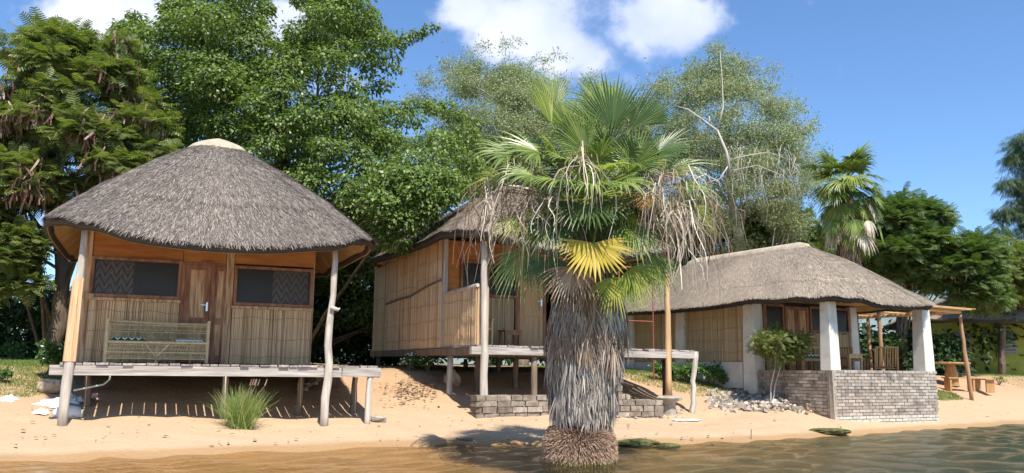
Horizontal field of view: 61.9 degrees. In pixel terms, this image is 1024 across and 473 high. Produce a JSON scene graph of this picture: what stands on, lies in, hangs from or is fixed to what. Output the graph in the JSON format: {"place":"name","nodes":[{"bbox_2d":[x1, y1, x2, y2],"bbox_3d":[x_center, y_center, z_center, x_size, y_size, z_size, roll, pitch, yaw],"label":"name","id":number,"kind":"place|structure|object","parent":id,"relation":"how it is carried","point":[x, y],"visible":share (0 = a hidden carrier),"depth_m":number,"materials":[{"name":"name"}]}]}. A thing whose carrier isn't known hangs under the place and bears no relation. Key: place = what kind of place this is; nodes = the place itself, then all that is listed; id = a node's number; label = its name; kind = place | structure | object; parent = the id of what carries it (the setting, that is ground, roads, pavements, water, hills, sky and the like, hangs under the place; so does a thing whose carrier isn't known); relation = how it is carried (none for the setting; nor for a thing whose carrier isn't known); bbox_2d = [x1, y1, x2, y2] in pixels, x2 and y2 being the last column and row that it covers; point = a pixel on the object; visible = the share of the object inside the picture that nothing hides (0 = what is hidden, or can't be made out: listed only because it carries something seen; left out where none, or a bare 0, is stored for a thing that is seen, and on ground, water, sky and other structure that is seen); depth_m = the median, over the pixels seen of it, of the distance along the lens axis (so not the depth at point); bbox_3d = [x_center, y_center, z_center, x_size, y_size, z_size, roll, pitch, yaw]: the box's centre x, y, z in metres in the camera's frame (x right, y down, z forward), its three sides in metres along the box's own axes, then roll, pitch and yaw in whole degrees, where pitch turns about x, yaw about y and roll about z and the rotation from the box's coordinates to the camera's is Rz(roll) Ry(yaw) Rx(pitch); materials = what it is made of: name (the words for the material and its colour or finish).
{"place":"outdoors","nodes":[
{"label":"outdoors","id":0,"kind":"place"},
{"bbox_2d":[0,357,61,396],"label":"grass","id":1,"kind":"structure","parent":0,"point":[19,362],"depth_m":15.85,"materials":[{"name":"green plant"}]},
{"bbox_2d":[0,358,1023,472],"bbox_3d":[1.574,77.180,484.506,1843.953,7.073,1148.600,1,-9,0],"label":"sand ground","id":2,"kind":"structure","parent":0,"point":[163,402],"depth_m":15.09,"materials":[{"name":"beige sand"}]},
{"bbox_2d":[0,366,14,382],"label":"leafy weed","id":3,"kind":"object","parent":2,"relation":"on","point":[4,373],"visible":0.98,"depth_m":15.10,"materials":[{"name":"green plant"}]},
{"bbox_2d":[0,394,19,401],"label":"plastic bag","id":4,"kind":"object","parent":2,"relation":"on","point":[10,398],"visible":1,"depth_m":14.10,"materials":[{"name":"white plastic"}]},
{"bbox_2d":[0,341,30,358],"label":"leafy weed","id":5,"kind":"object","parent":2,"relation":"on","point":[13,351],"visible":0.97,"depth_m":20.23,"materials":[{"name":"green plant"}]},
{"bbox_2d":[0,210,57,307],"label":"flame tree","id":6,"kind":"object","parent":2,"relation":"on","point":[24,253],"visible":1,"depth_m":19.02,"materials":[{"name":"green plant"}]},
{"bbox_2d":[32,408,49,414],"bbox_3d":[-7.559,2.797,13.690,0.264,0.116,0.144,1,-9,0],"label":"plastic bag","id":7,"kind":"object","parent":2,"relation":"on","point":[41,411],"visible":1,"depth_m":13.66,"materials":[{"name":"white plastic"}]},
{"bbox_2d":[37,379,60,392],"bbox_3d":[-8.108,2.634,15.006,0.415,0.272,0.302,1,-9,0],"label":"rock","id":8,"kind":"object","parent":2,"relation":"on","point":[48,385],"visible":0.9,"depth_m":14.89,"materials":[{"name":"beige stone"}]},
{"bbox_2d":[33,338,64,379],"bbox_3d":[-8.444,2.296,15.901,0.903,0.776,0.617,7,-11,-35],"label":"flowering shrub","id":9,"kind":"object","parent":2,"relation":"on","point":[51,351],"visible":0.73,"depth_m":15.72,"materials":[{"name":"green plant"}]},
{"bbox_2d":[31,397,69,407],"bbox_3d":[-7.651,2.766,14.233,0.599,0.169,0.360,1,-9,0],"label":"woven sack","id":10,"kind":"object","parent":2,"relation":"on","point":[52,403],"visible":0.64,"depth_m":14.16,"materials":[{"name":"white fabric"}]},
{"bbox_2d":[51,405,83,417],"bbox_3d":[-7.189,2.828,13.826,0.475,0.190,0.483,1,-9,0],"label":"white basin","id":11,"kind":"object","parent":2,"relation":"on","point":[74,411],"visible":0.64,"depth_m":13.69,"materials":[{"name":"plastic"}]},
{"bbox_2d":[59,393,83,403],"bbox_3d":[-7.552,2.760,14.552,0.528,0.187,0.288,1,-9,0],"label":"plastic bag","id":12,"kind":"object","parent":2,"relation":"on","point":[74,399],"visible":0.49,"depth_m":14.54,"materials":[{"name":"blue plastic"}]},
{"bbox_2d":[0,7,184,358],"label":"flame tree","id":13,"kind":"object","parent":2,"relation":"on","point":[49,125],"visible":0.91,"depth_m":20.05,"materials":[{"name":"green plant"}]},
{"bbox_2d":[90,393,99,405],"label":"flowering herb","id":14,"kind":"object","parent":2,"relation":"on","point":[94,397],"visible":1,"depth_m":14.42,"materials":[{"name":"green plant"}]},
{"bbox_2d":[39,138,380,425],"bbox_3d":[-6.103,0.823,17.166,5.758,5.722,7.093,4,-10,-22],"label":"beach hut","id":15,"kind":"object","parent":2,"relation":"on","point":[236,245],"visible":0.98,"depth_m":15.30,"materials":[{"name":"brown wood"}]},
{"bbox_2d":[73,375,110,390],"bbox_3d":[-6.893,2.348,14.043,0.043,0.386,0.590,-7,-12,40],"label":"waste pipe","id":16,"kind":"object","parent":15,"relation":"attached to","point":[93,386],"visible":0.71,"depth_m":14.02,"materials":[{"name":"plastic"}]},
{"bbox_2d":[89,256,182,299],"bbox_3d":[-6.805,0.757,15.468,1.510,0.720,0.087,4,-10,-22],"label":"window","id":17,"kind":"structure","parent":15,"relation":"in","point":[114,278],"depth_m":15.37,"materials":[{"name":"grey"}]},
{"bbox_2d":[103,318,210,363],"bbox_3d":[-6.208,1.842,14.979,1.672,0.752,0.578,4,-9,-21],"label":"cane bench","id":18,"kind":"object","parent":15,"relation":"on","point":[109,341],"visible":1,"depth_m":14.93,"materials":[{"name":"wicker"}]},
{"bbox_2d":[111,337,145,340],"bbox_3d":[-6.650,1.795,14.812,0.530,0.070,0.430,4,-9,-21],"label":"cushion","id":19,"kind":"object","parent":18,"relation":"on","point":[128,339],"visible":0.81,"depth_m":14.62,"materials":[{"name":"fabric"}]},
{"bbox_2d":[175,339,202,341],"bbox_3d":[-5.739,1.866,15.166,0.470,0.060,0.430,4,-9,-21],"label":"cushion","id":20,"kind":"object","parent":18,"relation":"on","point":[181,340],"visible":0.73,"depth_m":14.96,"materials":[{"name":"fabric"}]},
{"bbox_2d":[179,264,211,362],"bbox_3d":[-5.836,1.421,15.758,0.450,1.800,0.091,4,-10,-22],"label":"door","id":21,"kind":"structure","parent":15,"relation":"in","point":[196,304],"depth_m":15.80,"materials":[{"name":"brown wood"}]},
{"bbox_2d":[232,265,313,307],"bbox_3d":[-4.572,0.972,16.382,1.470,0.750,0.087,4,-10,-22],"label":"window","id":22,"kind":"structure","parent":15,"relation":"in","point":[290,288],"depth_m":16.50,"materials":[{"name":"grey"}]},
{"bbox_2d":[315,262,388,275],"bbox_3d":[-3.837,0.730,20.745,0.015,0.566,2.914,-4,-10,27],"label":"overhead cable","id":23,"kind":"object","parent":15,"relation":"attached to","point":[359,274],"visible":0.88,"depth_m":20.96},
{"bbox_2d":[199,379,278,429],"bbox_3d":[-4.460,2.747,14.020,1.294,0.806,1.429,1,-9,0],"label":"grass tuft","id":24,"kind":"object","parent":2,"relation":"on","point":[242,414],"visible":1,"depth_m":13.89,"materials":[{"name":"green plant"}]},
{"bbox_2d":[104,0,491,359],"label":"broadleaf tree","id":25,"kind":"object","parent":2,"relation":"on","point":[390,203],"visible":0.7,"depth_m":22.74,"materials":[{"name":"green plant"}]},
{"bbox_2d":[295,377,323,392],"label":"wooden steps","id":26,"kind":"structure","parent":2,"relation":"on","point":[309,383],"depth_m":16.92,"materials":[{"name":"wood"}]},
{"bbox_2d":[370,415,386,421],"bbox_3d":[-2.420,3.272,15.293,0.352,0.137,0.242,1,-9,0],"label":"rock","id":27,"kind":"object","parent":2,"relation":"on","point":[375,418],"visible":0.89,"depth_m":15.20,"materials":[{"name":"grey stone"}]},
{"bbox_2d":[399,352,418,369],"bbox_3d":[-2.391,2.918,19.864,0.563,0.440,0.446,-8,-12,44],"label":"flowering shrub","id":28,"kind":"object","parent":2,"relation":"on","point":[411,358],"visible":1,"depth_m":19.79,"materials":[{"name":"green plant"}]},
{"bbox_2d":[415,356,439,371],"bbox_3d":[-1.975,2.922,19.915,0.646,0.555,0.482,4,-9,-19],"label":"flowering shrub","id":29,"kind":"object","parent":2,"relation":"on","point":[426,360],"visible":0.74,"depth_m":19.81,"materials":[{"name":"green plant"}]},
{"bbox_2d":[443,370,460,385],"bbox_3d":[-1.335,3.164,19.041,0.402,0.374,0.381,1,-9,0],"label":"rock","id":30,"kind":"object","parent":2,"relation":"on","point":[456,379],"visible":0.69,"depth_m":18.94,"materials":[{"name":"beige stone"}]},
{"bbox_2d":[456,437,477,444],"bbox_3d":[-0.729,3.348,14.041,0.198,0.084,1.012,6,-10,-29],"label":"driftwood branch","id":31,"kind":"object","parent":2,"relation":"on","point":[472,439],"visible":1,"depth_m":14.11,"materials":[{"name":"grey wood"}]},
{"bbox_2d":[0,271,983,374],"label":"undergrowth","id":32,"kind":"object","parent":2,"relation":"on","point":[15,316],"visible":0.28,"depth_m":24.88,"materials":[{"name":"green plant"}]},
{"bbox_2d":[470,394,548,418],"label":"block wall","id":33,"kind":"structure","parent":2,"relation":"on","point":[504,405],"depth_m":16.84,"materials":[{"name":"grey stone"}]},
{"bbox_2d":[15,373,1008,445],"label":"leaf litter","id":34,"kind":"object","parent":2,"relation":"on","point":[405,402],"visible":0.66,"depth_m":17.70,"materials":[{"name":"brown plant"}]},
{"bbox_2d":[0,278,1023,372],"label":"wood","id":35,"kind":"object","parent":2,"relation":"on","point":[982,337],"visible":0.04,"depth_m":35.84,"materials":[{"name":"green plant"}]},
{"bbox_2d":[23,405,1002,445],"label":"pebbles","id":36,"kind":"object","parent":2,"relation":"on","point":[501,420],"visible":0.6,"depth_m":16.04,"materials":[{"name":"stone"}]},
{"bbox_2d":[367,185,698,416],"bbox_3d":[0.059,1.497,20.941,6.121,5.547,7.298,5,-10,-26],"label":"beach hut","id":37,"kind":"object","parent":2,"relation":"on","point":[427,302],"visible":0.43,"depth_m":19.21,"materials":[{"name":"brown wood"}]},
{"bbox_2d":[460,260,518,298],"bbox_3d":[-0.501,0.973,19.263,1.450,0.790,0.070,5,-10,-26],"label":"window","id":38,"kind":"structure","parent":37,"relation":"in","point":[461,261],"depth_m":19.20,"materials":[{"name":"brown"}]},
{"bbox_2d":[488,319,493,344],"bbox_3d":[-0.814,1.860,18.523,0.600,1.038,0.642,8,-11,-38],"label":"armchair","id":39,"kind":"object","parent":37,"relation":"on","point":[491,331],"visible":0.05,"depth_m":18.43,"materials":[{"name":"wood"}]},
{"bbox_2d":[498,330,521,345],"bbox_3d":[-0.047,2.240,18.724,0.420,0.360,0.360,5,-10,-26],"label":"stool","id":40,"kind":"object","parent":37,"relation":"on","point":[513,333],"visible":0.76,"depth_m":18.65,"materials":[{"name":"brown wood"}]},
{"bbox_2d":[520,273,542,345],"bbox_3d":[0.446,1.635,19.638,0.600,1.820,0.091,5,-10,-26],"label":"door","id":41,"kind":"structure","parent":37,"relation":"in","point":[531,312],"depth_m":19.63,"materials":[{"name":"beige wood"}]},
{"bbox_2d":[551,278,553,300],"bbox_3d":[1.497,1.154,20.271,1.300,0.790,0.087,5,-10,-26],"label":"window","id":42,"kind":"structure","parent":37,"relation":"in","point":[552,299],"depth_m":19.93,"materials":[{"name":"grey"}]},
{"bbox_2d":[399,30,690,365],"bbox_3d":[1.060,-1.537,33.288,12.303,13.531,9.585,1,-9,0],"label":"thorn tree","id":43,"kind":"object","parent":2,"relation":"on","point":[509,90],"visible":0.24,"depth_m":32.06,"materials":[{"name":"green plant"}]},
{"bbox_2d":[453,67,745,472],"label":"fan palm","id":44,"kind":"object","parent":2,"relation":"on","point":[586,344],"visible":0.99,"depth_m":11.71,"materials":[{"name":"green palm leaf"},{"name":"dry grey leaf"},{"name":"bark"}]},
{"bbox_2d":[523,365,739,395],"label":"grass","id":45,"kind":"structure","parent":2,"relation":"on","point":[632,372],"depth_m":22.04,"materials":[{"name":"green plant"}]},
{"bbox_2d":[618,266,654,380],"bbox_3d":[3.243,2.245,22.281,0.937,3.000,0.043,2,-9,-6],"label":"red frame","id":46,"kind":"object","parent":2,"relation":"on","point":[644,321],"visible":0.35,"depth_m":22.32,"materials":[{"name":"metal"}]},
{"bbox_2d":[617,438,659,446],"bbox_3d":[2.117,3.486,14.436,0.822,0.149,0.270,1,-9,0],"label":"rock","id":47,"kind":"object","parent":2,"relation":"on","point":[638,442],"visible":0.91,"depth_m":14.33,"materials":[{"name":"green stone"}]},
{"bbox_2d":[617,386,663,418],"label":"block wall","id":48,"kind":"structure","parent":2,"relation":"on","point":[642,408],"depth_m":18.07,"materials":[{"name":"white stone"}]},
{"bbox_2d":[648,359,677,378],"bbox_3d":[3.973,3.498,22.378,0.848,0.583,0.580,-2,-9,16],"label":"ground bush","id":49,"kind":"object","parent":2,"relation":"on","point":[658,370],"visible":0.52,"depth_m":22.32,"materials":[{"name":"green plant"}]},
{"bbox_2d":[656,443,680,448],"bbox_3d":[2.627,3.519,14.330,0.409,0.104,0.182,1,-9,0],"label":"rock","id":50,"kind":"object","parent":2,"relation":"on","point":[673,445],"visible":0.84,"depth_m":14.29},
{"bbox_2d":[656,395,682,415],"bbox_3d":[3.462,3.761,18.732,0.598,0.530,0.569,1,-9,0],"label":"stone pedestal","id":51,"kind":"object","parent":2,"relation":"on","point":[669,403],"visible":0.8,"depth_m":18.61,"materials":[{"name":"grey stone"}]},
{"bbox_2d":[671,359,703,382],"bbox_3d":[4.487,3.526,22.290,1.080,0.650,0.872,1,-9,0],"label":"ground bush","id":52,"kind":"object","parent":2,"relation":"on","point":[684,372],"visible":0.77,"depth_m":22.21,"materials":[{"name":"green plant"}]},
{"bbox_2d":[697,361,726,384],"bbox_3d":[5.178,3.519,22.075,0.870,0.703,1.136,-5,-11,34],"label":"ground bush","id":53,"kind":"object","parent":2,"relation":"on","point":[710,370],"visible":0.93,"depth_m":21.88,"materials":[{"name":"green plant"}]},
{"bbox_2d":[718,373,729,384],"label":"ground bush","id":54,"kind":"object","parent":2,"relation":"on","point":[724,379],"visible":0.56,"depth_m":21.82,"materials":[{"name":"green plant"}]},
{"bbox_2d":[634,36,841,257],"bbox_3d":[8.066,-1.255,31.203,8.379,12.608,9.015,1,-9,0],"label":"thorn tree","id":55,"kind":"object","parent":2,"relation":"on","point":[734,164],"visible":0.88,"depth_m":30.05,"materials":[{"name":"green plant"}]},
{"bbox_2d":[613,197,878,297],"bbox_3d":[9.179,1.806,33.221,11.467,7.156,5.342,1,-9,0],"label":"dark tree","id":56,"kind":"object","parent":2,"relation":"on","point":[754,228],"visible":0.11,"depth_m":32.13,"materials":[{"name":"green plant"}]},
{"bbox_2d":[705,388,811,414],"bbox_3d":[6.170,3.930,20.624,3.332,0.633,3.039,1,-9,0],"label":"rubble","id":57,"kind":"object","parent":2,"relation":"on","point":[749,402],"visible":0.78,"depth_m":19.96,"materials":[{"name":"stone"}]},
{"bbox_2d":[744,321,816,400],"bbox_3d":[6.309,3.012,19.907,1.706,2.085,1.427,1,-9,0],"label":"seedling tree","id":58,"kind":"object","parent":57,"relation":"on","point":[775,343],"visible":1,"depth_m":19.79,"materials":[{"name":"green plant"}]},
{"bbox_2d":[623,242,939,422],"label":"lake house","id":59,"kind":"structure","parent":2,"relation":"on","point":[826,298],"depth_m":20.99,"materials":[{"name":"plant"}]},
{"bbox_2d":[763,304,784,329],"bbox_3d":[6.575,2.031,21.420,0.680,0.670,0.070,6,-10,-29],"label":"window","id":60,"kind":"structure","parent":59,"relation":"in","point":[764,305],"depth_m":21.37,"materials":[{"name":"brown wood"}]},
{"bbox_2d":[784,306,798,369],"bbox_3d":[7.082,2.701,21.619,0.430,1.860,0.050,6,-10,-29],"label":"door","id":61,"kind":"structure","parent":59,"relation":"in","point":[790,312],"depth_m":21.69,"materials":[{"name":"brown wood"}]},
{"bbox_2d":[797,307,810,369],"bbox_3d":[7.456,2.737,21.824,0.410,1.860,0.050,6,-10,-29],"label":"door","id":62,"kind":"structure","parent":59,"relation":"in","point":[802,312],"depth_m":21.90,"materials":[{"name":"brown wood"}]},
{"bbox_2d":[789,340,819,370],"bbox_3d":[7.227,3.017,20.813,0.900,1.000,0.520,5,-10,-23],"label":"wooden bench","id":63,"kind":"object","parent":59,"relation":"on","point":[814,360],"visible":0.31,"depth_m":20.64,"materials":[{"name":"brown wood"}]},
{"bbox_2d":[796,355,819,358],"bbox_3d":[7.228,2.931,20.827,0.800,0.085,0.440,5,-10,-23],"label":"cushion","id":64,"kind":"object","parent":63,"relation":"on","point":[815,356],"visible":0.21,"depth_m":20.61,"materials":[{"name":"fabric"}]},
{"bbox_2d":[808,306,850,333],"bbox_3d":[8.332,2.203,22.392,1.490,0.670,0.070,6,-10,-29],"label":"window","id":65,"kind":"structure","parent":59,"relation":"in","point":[810,308],"depth_m":22.48,"materials":[{"name":"brown wood"}]},
{"bbox_2d":[839,347,852,369],"bbox_3d":[8.256,3.217,21.555,0.600,0.862,0.650,-5,-11,33],"label":"armchair","id":66,"kind":"object","parent":59,"relation":"on","point":[845,366],"visible":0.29,"depth_m":21.70,"materials":[{"name":"brown wood"}]},
{"bbox_2d":[840,354,862,369],"bbox_3d":[8.191,3.183,20.699,0.500,0.660,0.420,6,-10,-29],"label":"side table","id":67,"kind":"object","parent":59,"relation":"on","point":[850,356],"visible":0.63,"depth_m":20.57,"materials":[{"name":"wood"}]},
{"bbox_2d":[840,357,865,369],"bbox_3d":[8.696,3.395,21.823,0.600,0.600,0.420,6,-10,-29],"label":"table","id":68,"kind":"object","parent":59,"relation":"on","point":[864,362],"visible":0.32,"depth_m":21.80,"materials":[{"name":"brown wood"}]},
{"bbox_2d":[865,346,898,370],"bbox_3d":[9.238,3.184,21.268,0.600,0.862,0.650,0,-9,2],"label":"armchair","id":69,"kind":"object","parent":59,"relation":"on","point":[888,366],"visible":0.91,"depth_m":21.04,"materials":[{"name":"brown wood"}]},
{"bbox_2d":[805,403,812,410],"bbox_3d":[6.947,3.895,19.546,0.439,0.333,0.375,1,-9,0],"label":"rock","id":70,"kind":"object","parent":2,"relation":"on","point":[808,407],"visible":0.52,"depth_m":19.48,"materials":[{"name":"beige stone"}]},
{"bbox_2d":[809,428,851,434],"bbox_3d":[6.463,3.960,17.352,0.846,0.135,0.403,1,-9,0],"label":"rock","id":71,"kind":"object","parent":2,"relation":"on","point":[834,431],"visible":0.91,"depth_m":17.22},
{"bbox_2d":[799,139,889,353],"bbox_3d":[10.712,0.667,27.326,2.777,7.562,2.787,1,-9,0],"label":"fan palm","id":72,"kind":"object","parent":2,"relation":"on","point":[848,225],"visible":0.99,"depth_m":27.15,"materials":[{"name":"green plant"}]},
{"bbox_2d":[858,305,973,400],"bbox_3d":[10.156,3.741,27.115,4.814,2.747,7.332,6,-10,-29],"label":"reed pergola","id":73,"kind":"object","parent":2,"relation":"on","point":[938,310],"visible":0.27,"depth_m":25.40,"materials":[{"name":"wicker"}]},
{"bbox_2d":[859,181,1023,370],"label":"flame tree","id":74,"kind":"object","parent":2,"relation":"on","point":[925,251],"visible":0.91,"depth_m":30.57,"materials":[{"name":"green plant"}]},
{"bbox_2d":[937,389,962,400],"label":"grass","id":75,"kind":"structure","parent":2,"relation":"on","point":[953,397],"depth_m":25.24,"materials":[{"name":"green plant"}]},
{"bbox_2d":[934,362,970,385],"bbox_3d":[14.248,4.462,27.669,1.160,0.760,1.160,3,-9,-17],"label":"picnic table","id":76,"kind":"object","parent":2,"relation":"on","point":[950,370],"visible":0.7,"depth_m":27.50,"materials":[{"name":"brown wood"}]},
{"bbox_2d":[883,296,1023,374],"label":"green house","id":77,"kind":"structure","parent":2,"relation":"on","point":[1014,359],"depth_m":36.04,"materials":[{"name":"plant"}]},
{"bbox_2d":[955,332,972,373],"bbox_3d":[19.251,4.956,36.403,0.600,1.750,0.040,-2,-9,14],"label":"door","id":78,"kind":"structure","parent":77,"relation":"in","point":[968,339],"depth_m":36.38,"materials":[{"name":"grey paint"}]},
{"bbox_2d":[998,332,1016,353],"bbox_3d":[20.925,4.489,36.037,0.650,0.900,0.083,-2,-9,14],"label":"window","id":79,"kind":"structure","parent":77,"relation":"in","point":[1007,351],"depth_m":35.95,"materials":[{"name":"grey paint"}]},
{"bbox_2d":[941,377,976,391],"bbox_3d":[13.995,4.624,26.682,1.100,0.440,0.300,3,-9,-17],"label":"plank bench","id":80,"kind":"object","parent":2,"relation":"on","point":[947,383],"visible":0.76,"depth_m":26.56,"materials":[{"name":"brown wood"}]},
{"bbox_2d":[975,378,995,392],"bbox_3d":[15.193,4.805,27.517,0.300,0.440,1.100,0,-9,4],"label":"plank bench","id":81,"kind":"object","parent":2,"relation":"on","point":[989,385],"visible":0.74,"depth_m":27.05,"materials":[{"name":"brown wood"}]},
{"bbox_2d":[958,373,1023,387],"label":"grass","id":82,"kind":"structure","parent":2,"relation":"on","point":[991,374],"depth_m":32.71,"materials":[{"name":"green plant"}]},
{"bbox_2d":[993,376,1007,384],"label":"leafy weed","id":83,"kind":"object","parent":2,"relation":"on","point":[1000,378],"visible":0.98,"depth_m":29.48,"materials":[{"name":"green plant"}]},
{"bbox_2d":[982,130,1023,242],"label":"casuarina","id":84,"kind":"object","parent":2,"relation":"on","point":[1015,159],"visible":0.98,"depth_m":38.66,"materials":[{"name":"green plant"}]},
{"bbox_2d":[994,225,1023,374],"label":"flame tree","id":85,"kind":"object","parent":2,"relation":"on","point":[1018,263],"visible":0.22,"depth_m":35.11,"materials":[{"name":"green plant"}]},
{"bbox_2d":[0,424,1023,472],"bbox_3d":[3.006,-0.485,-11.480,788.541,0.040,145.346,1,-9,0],"label":"lake water","id":86,"kind":"structure","parent":0,"point":[711,446],"depth_m":12.26,"materials":[{"name":"brown liquid"}]},
{"bbox_2d":[0,0,1023,339],"label":"sky","id":87,"kind":"structure","parent":0,"point":[938,84],"materials":[{"name":"blue"}]},
{"bbox_2d":[333,293,946,363],"bbox_3d":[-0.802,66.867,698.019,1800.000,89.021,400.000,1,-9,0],"label":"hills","id":88,"kind":"structure","parent":0,"point":[873,321],"depth_m":586.42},
{"bbox_2d":[672,419,699,420],"bbox_3d":[3.727,3.874,18.050,0.624,0.036,0.336,1,-9,0],"label":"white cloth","id":89,"kind":"object","parent":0,"point":[686,419],"visible":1,"depth_m":18.01,"materials":[{"name":"fabric"}]}
]}

